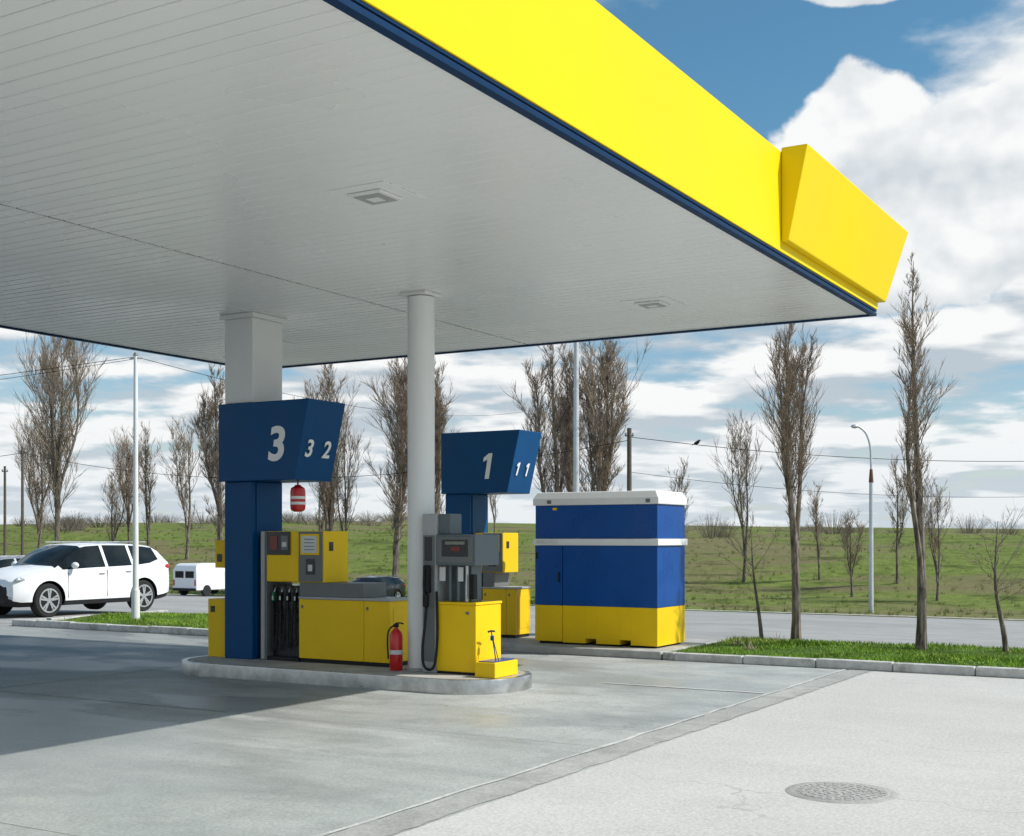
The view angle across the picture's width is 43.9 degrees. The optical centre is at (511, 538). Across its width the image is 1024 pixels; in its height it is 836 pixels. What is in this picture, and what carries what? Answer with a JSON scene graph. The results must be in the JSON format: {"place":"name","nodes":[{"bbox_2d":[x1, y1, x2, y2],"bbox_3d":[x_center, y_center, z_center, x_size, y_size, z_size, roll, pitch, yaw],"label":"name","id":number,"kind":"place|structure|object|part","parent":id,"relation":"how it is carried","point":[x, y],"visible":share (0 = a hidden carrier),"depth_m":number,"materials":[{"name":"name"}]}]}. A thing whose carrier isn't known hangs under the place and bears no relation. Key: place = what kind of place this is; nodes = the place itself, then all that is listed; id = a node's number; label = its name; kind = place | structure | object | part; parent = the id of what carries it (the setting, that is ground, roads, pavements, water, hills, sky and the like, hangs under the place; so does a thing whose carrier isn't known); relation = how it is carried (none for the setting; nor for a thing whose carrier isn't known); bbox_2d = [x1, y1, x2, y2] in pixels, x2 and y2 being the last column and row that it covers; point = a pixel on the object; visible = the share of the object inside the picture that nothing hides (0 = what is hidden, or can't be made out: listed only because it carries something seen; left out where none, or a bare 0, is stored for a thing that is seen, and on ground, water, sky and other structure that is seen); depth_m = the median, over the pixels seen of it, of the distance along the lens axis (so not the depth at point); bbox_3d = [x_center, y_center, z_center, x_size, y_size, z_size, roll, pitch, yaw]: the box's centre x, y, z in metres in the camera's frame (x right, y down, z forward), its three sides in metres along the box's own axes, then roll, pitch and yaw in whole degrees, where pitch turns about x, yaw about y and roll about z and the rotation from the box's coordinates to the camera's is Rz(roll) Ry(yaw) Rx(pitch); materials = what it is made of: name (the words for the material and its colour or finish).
{"place":"outdoors","nodes":[
{"label":"outdoors","id":0,"kind":"place"},
{"bbox_2d":[0,611,94,625],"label":"entrance drive","id":1,"kind":"structure","parent":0,"point":[7,618],"depth_m":28.06,"materials":[{"name":"concrete"}]},
{"bbox_2d":[2,712,593,835],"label":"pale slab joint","id":2,"kind":"object","parent":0,"point":[276,716],"visible":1,"depth_m":10.65,"materials":[{"name":"grey concrete"}]},
{"bbox_2d":[181,655,531,694],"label":"pump island","id":3,"kind":"structure","parent":0,"point":[358,676],"depth_m":14.62,"materials":[{"name":"grey concrete"}]},
{"bbox_2d":[208,540,224,656],"bbox_3d":[-3.691,0.775,16.733,0.350,1.510,0.558,0,0,30],"label":"fuel dispenser","id":4,"kind":"object","parent":3,"relation":"on","point":[216,627],"visible":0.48,"depth_m":16.52,"materials":[{"name":"yellow paint"}]},
{"bbox_2d":[261,531,407,666],"bbox_3d":[-2.192,0.715,15.819,2.022,1.630,0.520,0,0,30],"label":"fuel dispenser","id":5,"kind":"object","parent":3,"relation":"on","point":[325,611],"visible":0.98,"depth_m":15.70,"materials":[{"name":"yellow metal"}]},
{"bbox_2d":[267,555,298,580],"bbox_3d":[-2.874,0.367,15.943,0.510,0.325,0.017,0,0,30],"label":"yellow door","id":6,"kind":"structure","parent":5,"relation":"in","point":[279,567],"depth_m":15.93,"materials":[{"name":"paint"}]},
{"bbox_2d":[299,599,363,661],"bbox_3d":[-2.097,1.113,15.763,0.998,0.733,0.480,0,0,30],"label":"counter door","id":7,"kind":"structure","parent":5,"relation":"in","point":[328,629],"depth_m":15.55,"materials":[{"name":"yellow paint"}]},
{"bbox_2d":[364,600,407,662],"bbox_3d":[-1.496,1.113,15.411,0.383,0.733,0.480,0,0,30],"label":"counter door","id":8,"kind":"structure","parent":5,"relation":"in","point":[378,618],"depth_m":15.21,"materials":[{"name":"yellow paint"}]},
{"bbox_2d":[387,622,403,670],"bbox_3d":[-1.359,1.249,14.786,0.179,0.560,0.154,0,0,-15],"label":"fire extinguisher","id":9,"kind":"object","parent":3,"relation":"on","point":[396,649],"visible":1,"depth_m":14.73,"materials":[{"name":"red paint"}]},
{"bbox_2d":[475,630,517,677],"bbox_3d":[-0.173,1.275,14.184,0.260,0.506,0.500,0,0,30],"label":"windscreen wash box","id":10,"kind":"object","parent":3,"relation":"on","point":[495,667],"visible":1,"depth_m":14.02,"materials":[{"name":"yellow paint"}]},
{"bbox_2d":[0,625,870,835],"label":"forecourt apron","id":11,"kind":"object","parent":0,"point":[76,765],"visible":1,"depth_m":11.18,"materials":[{"name":"concrete"}]},
{"bbox_2d":[1,636,224,711],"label":"slab joint","id":12,"kind":"object","parent":11,"relation":"on","point":[103,675],"visible":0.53,"depth_m":14.60,"materials":[{"name":"grey concrete"}]},
{"bbox_2d":[219,398,344,658],"bbox_3d":[-2.942,-0.096,16.224,1.478,3.249,0.740,0,0,30],"label":"pump number sign","id":13,"kind":"object","parent":11,"relation":"on","point":[267,449],"visible":0.98,"depth_m":16.13,"materials":[{"name":"blue metal"}]},
{"bbox_2d":[290,481,305,511],"bbox_3d":[-2.696,-0.535,16.010,0.193,0.390,0.193,0,0,30],"label":"hanging fire extinguisher","id":14,"kind":"object","parent":13,"relation":"attached to","point":[297,497],"visible":1,"depth_m":15.93,"materials":[{"name":"red paint"}]},
{"bbox_2d":[0,0,907,670],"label":"fuel station canopy","id":15,"kind":"object","parent":11,"relation":"on","point":[254,196],"visible":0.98,"depth_m":11.05,"materials":[{"name":"white metal"}]},
{"bbox_2d":[316,669,845,835],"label":"apron joint","id":16,"kind":"object","parent":11,"relation":"on","point":[448,794],"visible":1,"depth_m":9.47,"materials":[{"name":"grey concrete"}]},
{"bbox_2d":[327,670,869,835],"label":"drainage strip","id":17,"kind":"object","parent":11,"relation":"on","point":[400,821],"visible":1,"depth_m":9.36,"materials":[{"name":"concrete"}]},
{"bbox_2d":[612,683,761,692],"bbox_3d":[1.920,1.687,14.412,1.940,0.001,0.051,0,0,30],"label":"cross joint","id":18,"kind":"object","parent":11,"relation":"on","point":[690,688],"visible":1,"depth_m":14.33,"materials":[{"name":"grey concrete"}]},
{"bbox_2d":[421,514,501,674],"bbox_3d":[-0.604,0.622,14.575,0.740,1.814,0.681,0,0,30],"label":"gas dispenser","id":19,"kind":"object","parent":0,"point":[461,618],"visible":0.99,"depth_m":14.42,"materials":[{"name":"yellow paint"}]},
{"bbox_2d":[441,429,541,574],"bbox_3d":[-0.339,-0.070,20.666,1.478,3.299,0.742,0,0,30],"label":"pump number sign","id":20,"kind":"object","parent":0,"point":[478,468],"visible":0.65,"depth_m":20.45,"materials":[{"name":"blue metal"}]},
{"bbox_2d":[0,521,1023,660],"bbox_3d":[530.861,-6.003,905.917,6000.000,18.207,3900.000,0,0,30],"label":"ground","id":21,"kind":"structure","parent":0,"point":[706,552],"depth_m":72.62,"materials":[{"name":"green plant"}]},
{"bbox_2d":[2,466,7,555],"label":"utility pole","id":22,"kind":"object","parent":21,"relation":"on","point":[4,531],"visible":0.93,"depth_m":83.94,"materials":[{"name":"brown wood"}]},
{"bbox_2d":[19,447,25,554],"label":"utility pole","id":23,"kind":"object","parent":21,"relation":"on","point":[22,452],"visible":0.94,"depth_m":79.92,"materials":[{"name":"brown wood"}]},
{"bbox_2d":[10,406,73,548],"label":"bare tree","id":24,"kind":"object","parent":21,"relation":"on","point":[37,490],"visible":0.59,"depth_m":97.83,"materials":[{"name":"brown plant"}]},
{"bbox_2d":[9,334,107,543],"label":"bare tree","id":25,"kind":"object","parent":21,"relation":"on","point":[52,443],"visible":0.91,"depth_m":89.45,"materials":[{"name":"brown plant"}]},
{"bbox_2d":[24,610,167,619],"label":"kerb","id":26,"kind":"structure","parent":21,"relation":"on","point":[70,617],"depth_m":25.74,"materials":[{"name":"concrete"}]},
{"bbox_2d":[12,619,207,635],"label":"kerb","id":27,"kind":"structure","parent":21,"relation":"on","point":[114,627],"depth_m":23.34,"materials":[{"name":"concrete"}]},
{"bbox_2d":[101,465,132,540],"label":"bare tree","id":28,"kind":"object","parent":21,"relation":"on","point":[112,502],"visible":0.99,"depth_m":94.79,"materials":[{"name":"brown plant"}]},
{"bbox_2d":[31,611,207,628],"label":"grass verge","id":29,"kind":"object","parent":21,"relation":"on","point":[78,619],"depth_m":25.42,"materials":[{"name":"plant"}]},
{"bbox_2d":[129,352,141,619],"bbox_3d":[-7.400,-1.020,25.000,0.227,5.280,0.170,0,0,30],"label":"street lamp","id":30,"kind":"object","parent":29,"relation":"on","point":[135,602],"visible":0.91,"depth_m":24.96,"materials":[{"name":"grey metal"}]},
{"bbox_2d":[105,427,146,543],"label":"bare tree","id":31,"kind":"object","parent":21,"relation":"on","point":[123,460],"visible":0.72,"depth_m":98.75,"materials":[{"name":"brown plant"}]},
{"bbox_2d":[124,422,159,546],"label":"bare tree","id":32,"kind":"object","parent":21,"relation":"on","point":[145,491],"visible":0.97,"depth_m":94.65,"materials":[{"name":"brown plant"}]},
{"bbox_2d":[153,413,203,559],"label":"bare tree","id":33,"kind":"object","parent":21,"relation":"on","point":[184,471],"visible":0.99,"depth_m":94.97,"materials":[{"name":"brown plant"}]},
{"bbox_2d":[187,363,224,539],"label":"poplar tree","id":34,"kind":"object","parent":21,"relation":"on","point":[208,445],"visible":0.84,"depth_m":79.68,"materials":[{"name":"brown plant"}]},
{"bbox_2d":[308,459,342,530],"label":"bare tree","id":35,"kind":"object","parent":21,"relation":"on","point":[318,514],"visible":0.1,"depth_m":89.82,"materials":[{"name":"brown plant"}]},
{"bbox_2d":[292,364,361,530],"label":"poplar tree","id":36,"kind":"object","parent":21,"relation":"on","point":[329,502],"visible":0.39,"depth_m":74.92,"materials":[{"name":"brown plant"}]},
{"bbox_2d":[329,405,370,530],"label":"bare tree","id":37,"kind":"object","parent":21,"relation":"on","point":[342,455],"visible":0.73,"depth_m":71.80,"materials":[{"name":"brown plant"}]},
{"bbox_2d":[360,357,458,577],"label":"poplar tree","id":38,"kind":"object","parent":21,"relation":"on","point":[399,444],"visible":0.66,"depth_m":69.50,"materials":[{"name":"brown plant"}]},
{"bbox_2d":[435,358,457,513],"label":"poplar tree","id":39,"kind":"object","parent":21,"relation":"on","point":[439,431],"visible":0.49,"depth_m":71.51,"materials":[{"name":"brown plant"}]},
{"bbox_2d":[488,495,497,532],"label":"bare tree","id":40,"kind":"object","parent":21,"relation":"on","point":[493,505],"visible":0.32,"depth_m":100.01,"materials":[{"name":"brown plant"}]},
{"bbox_2d":[7,510,1023,537],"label":"distant shrubs","id":41,"kind":"object","parent":21,"relation":"on","point":[71,523],"visible":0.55,"depth_m":132.30,"materials":[{"name":"plant"}]},
{"bbox_2d":[500,343,595,492],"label":"poplar tree","id":42,"kind":"object","parent":21,"relation":"on","point":[560,422],"visible":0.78,"depth_m":60.84,"materials":[{"name":"brown plant"}]},
{"bbox_2d":[548,363,593,491],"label":"poplar tree","id":43,"kind":"object","parent":21,"relation":"on","point":[569,486],"visible":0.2,"depth_m":63.82,"materials":[{"name":"brown plant"}]},
{"bbox_2d":[573,342,578,491],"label":"street lamp","id":44,"kind":"object","parent":21,"relation":"on","point":[576,429],"visible":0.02,"depth_m":58.89,"materials":[{"name":"metal"}]},
{"bbox_2d":[564,337,651,491],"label":"poplar tree","id":45,"kind":"object","parent":21,"relation":"on","point":[598,434],"visible":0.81,"depth_m":60.76,"materials":[{"name":"brown plant"}]},
{"bbox_2d":[501,632,720,659],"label":"concrete plinth","id":46,"kind":"structure","parent":21,"relation":"on","point":[529,644],"depth_m":18.64,"materials":[{"name":"grey concrete"}]},
{"bbox_2d":[472,533,531,637],"bbox_3d":[-0.352,0.740,20.710,1.252,1.680,0.520,0,0,30],"label":"fuel dispenser","id":47,"kind":"object","parent":46,"relation":"on","point":[515,612],"visible":0.2,"depth_m":20.39,"materials":[{"name":"yellow metal"}]},
{"bbox_2d":[483,588,506,634],"bbox_3d":[-0.164,1.166,20.600,0.444,0.728,0.480,0,0,30],"label":"counter door","id":48,"kind":"structure","parent":47,"relation":"in","point":[491,594],"depth_m":20.32,"materials":[{"name":"yellow paint"}]},
{"bbox_2d":[506,588,529,634],"bbox_3d":[0.104,1.166,20.443,0.169,0.728,0.480,0,0,30],"label":"counter door","id":49,"kind":"structure","parent":47,"relation":"in","point":[512,600],"depth_m":20.25,"materials":[{"name":"yellow paint"}]},
{"bbox_2d":[533,490,686,647],"bbox_3d":[1.479,0.440,19.228,2.070,2.279,1.096,0,0,30],"label":"generator cabinet","id":50,"kind":"object","parent":46,"relation":"on","point":[609,568],"visible":1,"depth_m":18.76,"materials":[{"name":"blue metal"}]},
{"bbox_3d":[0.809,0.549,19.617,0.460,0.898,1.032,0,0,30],"label":"blue door","id":51,"kind":"part","parent":50,"relation":"part of","materials":[{"name":"blue metal"}]},
{"bbox_2d":[625,428,633,490],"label":"utility pole","id":52,"kind":"object","parent":21,"relation":"on","point":[630,434],"visible":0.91,"depth_m":57.91,"materials":[{"name":"brown wood"}]},
{"bbox_2d":[0,357,1023,496],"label":"overhead wires","id":53,"kind":"object","parent":52,"relation":"attached to","point":[480,415],"visible":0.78,"depth_m":59.18,"materials":[{"name":"black metal"}]},
{"bbox_2d":[665,455,692,535],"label":"bare tree","id":54,"kind":"object","parent":21,"relation":"on","point":[681,482],"visible":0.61,"depth_m":75.16,"materials":[{"name":"brown plant"}]},
{"bbox_2d":[706,408,764,581],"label":"bare tree","id":55,"kind":"object","parent":21,"relation":"on","point":[745,469],"visible":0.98,"depth_m":67.99,"materials":[{"name":"brown plant"}]},
{"bbox_2d":[802,484,825,579],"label":"bare tree","id":56,"kind":"object","parent":21,"relation":"on","point":[814,511],"visible":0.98,"depth_m":66.96,"materials":[{"name":"brown plant"}]},
{"bbox_2d":[663,651,1023,678],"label":"kerb","id":57,"kind":"structure","parent":21,"relation":"on","point":[940,669],"depth_m":16.44,"materials":[{"name":"concrete"}]},
{"bbox_2d":[672,636,1023,667],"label":"grass verge","id":58,"kind":"object","parent":21,"relation":"on","point":[953,651],"depth_m":18.18,"materials":[{"name":"plant"}]},
{"bbox_2d":[708,514,779,638],"bbox_3d":[3.721,0.583,20.366,1.274,2.143,0.802,0,0,4],"label":"young tree","id":59,"kind":"object","parent":58,"relation":"on","point":[758,610],"visible":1,"depth_m":20.33,"materials":[{"name":"brown plant"}]},
{"bbox_2d":[733,632,783,649],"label":"dry weeds","id":60,"kind":"object","parent":58,"relation":"on","point":[746,648],"visible":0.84,"depth_m":19.03,"materials":[{"name":"beige plant"}]},
{"bbox_2d":[744,322,828,640],"bbox_3d":[4.383,-1.120,20.159,1.324,5.544,1.431,0,0,-23],"label":"poplar tree","id":61,"kind":"object","parent":58,"relation":"on","point":[792,368],"visible":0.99,"depth_m":20.10,"materials":[{"name":"brown plant"}]},
{"bbox_2d":[886,251,958,649],"bbox_3d":[5.930,-1.289,18.697,1.015,5.882,0.982,0,0,-33],"label":"poplar tree","id":62,"kind":"object","parent":58,"relation":"on","point":[915,473],"visible":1,"depth_m":18.59,"materials":[{"name":"brown plant"}]},
{"bbox_2d":[947,501,1023,651],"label":"young tree","id":63,"kind":"object","parent":58,"relation":"on","point":[1005,647],"visible":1,"depth_m":18.06,"materials":[{"name":"brown plant"}]},
{"bbox_2d":[829,508,868,596],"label":"bare tree","id":64,"kind":"object","parent":21,"relation":"on","point":[850,561],"visible":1,"depth_m":59.82,"materials":[{"name":"brown plant"}]},
{"bbox_2d":[851,424,873,612],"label":"street lamp","id":65,"kind":"object","parent":21,"relation":"on","point":[871,583],"visible":1,"depth_m":52.93,"materials":[{"name":"metal"}]},
{"bbox_2d":[882,456,914,583],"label":"bare tree","id":66,"kind":"object","parent":21,"relation":"on","point":[900,515],"visible":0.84,"depth_m":63.81,"materials":[{"name":"brown plant"}]},
{"bbox_2d":[911,477,954,600],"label":"bare tree","id":67,"kind":"object","parent":21,"relation":"on","point":[937,542],"visible":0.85,"depth_m":56.98,"materials":[{"name":"brown plant"}]},
{"bbox_2d":[0,0,1023,528],"label":"sky","id":68,"kind":"structure","parent":0,"point":[919,104],"materials":[{"name":"blue"}]},
{"bbox_2d":[11,595,1023,648],"bbox_3d":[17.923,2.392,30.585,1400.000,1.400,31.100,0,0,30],"label":"road","id":69,"kind":"structure","parent":0,"point":[712,625],"depth_m":32.47,"materials":[{"name":"grey asphalt"}]},
{"bbox_2d":[0,555,24,567],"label":"parked car","id":70,"kind":"object","parent":69,"relation":"on","point":[6,561],"visible":0.05,"depth_m":40.07,"materials":[{"name":"silver metal"}]},
{"bbox_2d":[0,541,168,616],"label":"parked car","id":71,"kind":"object","parent":69,"relation":"on","point":[48,580],"visible":0.94,"depth_m":28.41,"materials":[{"name":"white paint"}]},
{"bbox_2d":[173,563,224,595],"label":"white van","id":72,"kind":"object","parent":69,"relation":"on","point":[206,579],"visible":0.81,"depth_m":66.18,"materials":[{"name":"paint"}]},
{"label":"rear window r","id":73,"kind":"part","parent":72,"relation":"part of","materials":[{"name":"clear glass"}]},
{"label":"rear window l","id":74,"kind":"part","parent":72,"relation":"part of","materials":[{"name":"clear glass"}]},
{"bbox_2d":[351,575,405,596],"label":"dark car","id":75,"kind":"object","parent":69,"relation":"on","point":[395,586],"visible":0.24,"depth_m":60.28,"materials":[{"name":"paint"}]},
{"bbox_2d":[187,594,1023,619],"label":"road edge kerb","id":76,"kind":"structure","parent":69,"relation":"on","point":[791,612],"depth_m":51.24,"materials":[{"name":"concrete"}]},
{"bbox_2d":[394,671,1023,835],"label":"concrete forecourt","id":77,"kind":"structure","parent":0,"point":[941,755],"depth_m":9.10,"materials":[{"name":"grey concrete"}]},
{"bbox_2d":[785,782,898,803],"bbox_3d":[2.200,1.689,8.490,0.740,0.010,0.740,0,0,30],"label":"manhole cover","id":78,"kind":"object","parent":77,"relation":"on","point":[843,792],"visible":1,"depth_m":8.44,"materials":[{"name":"metal"}]}
]}

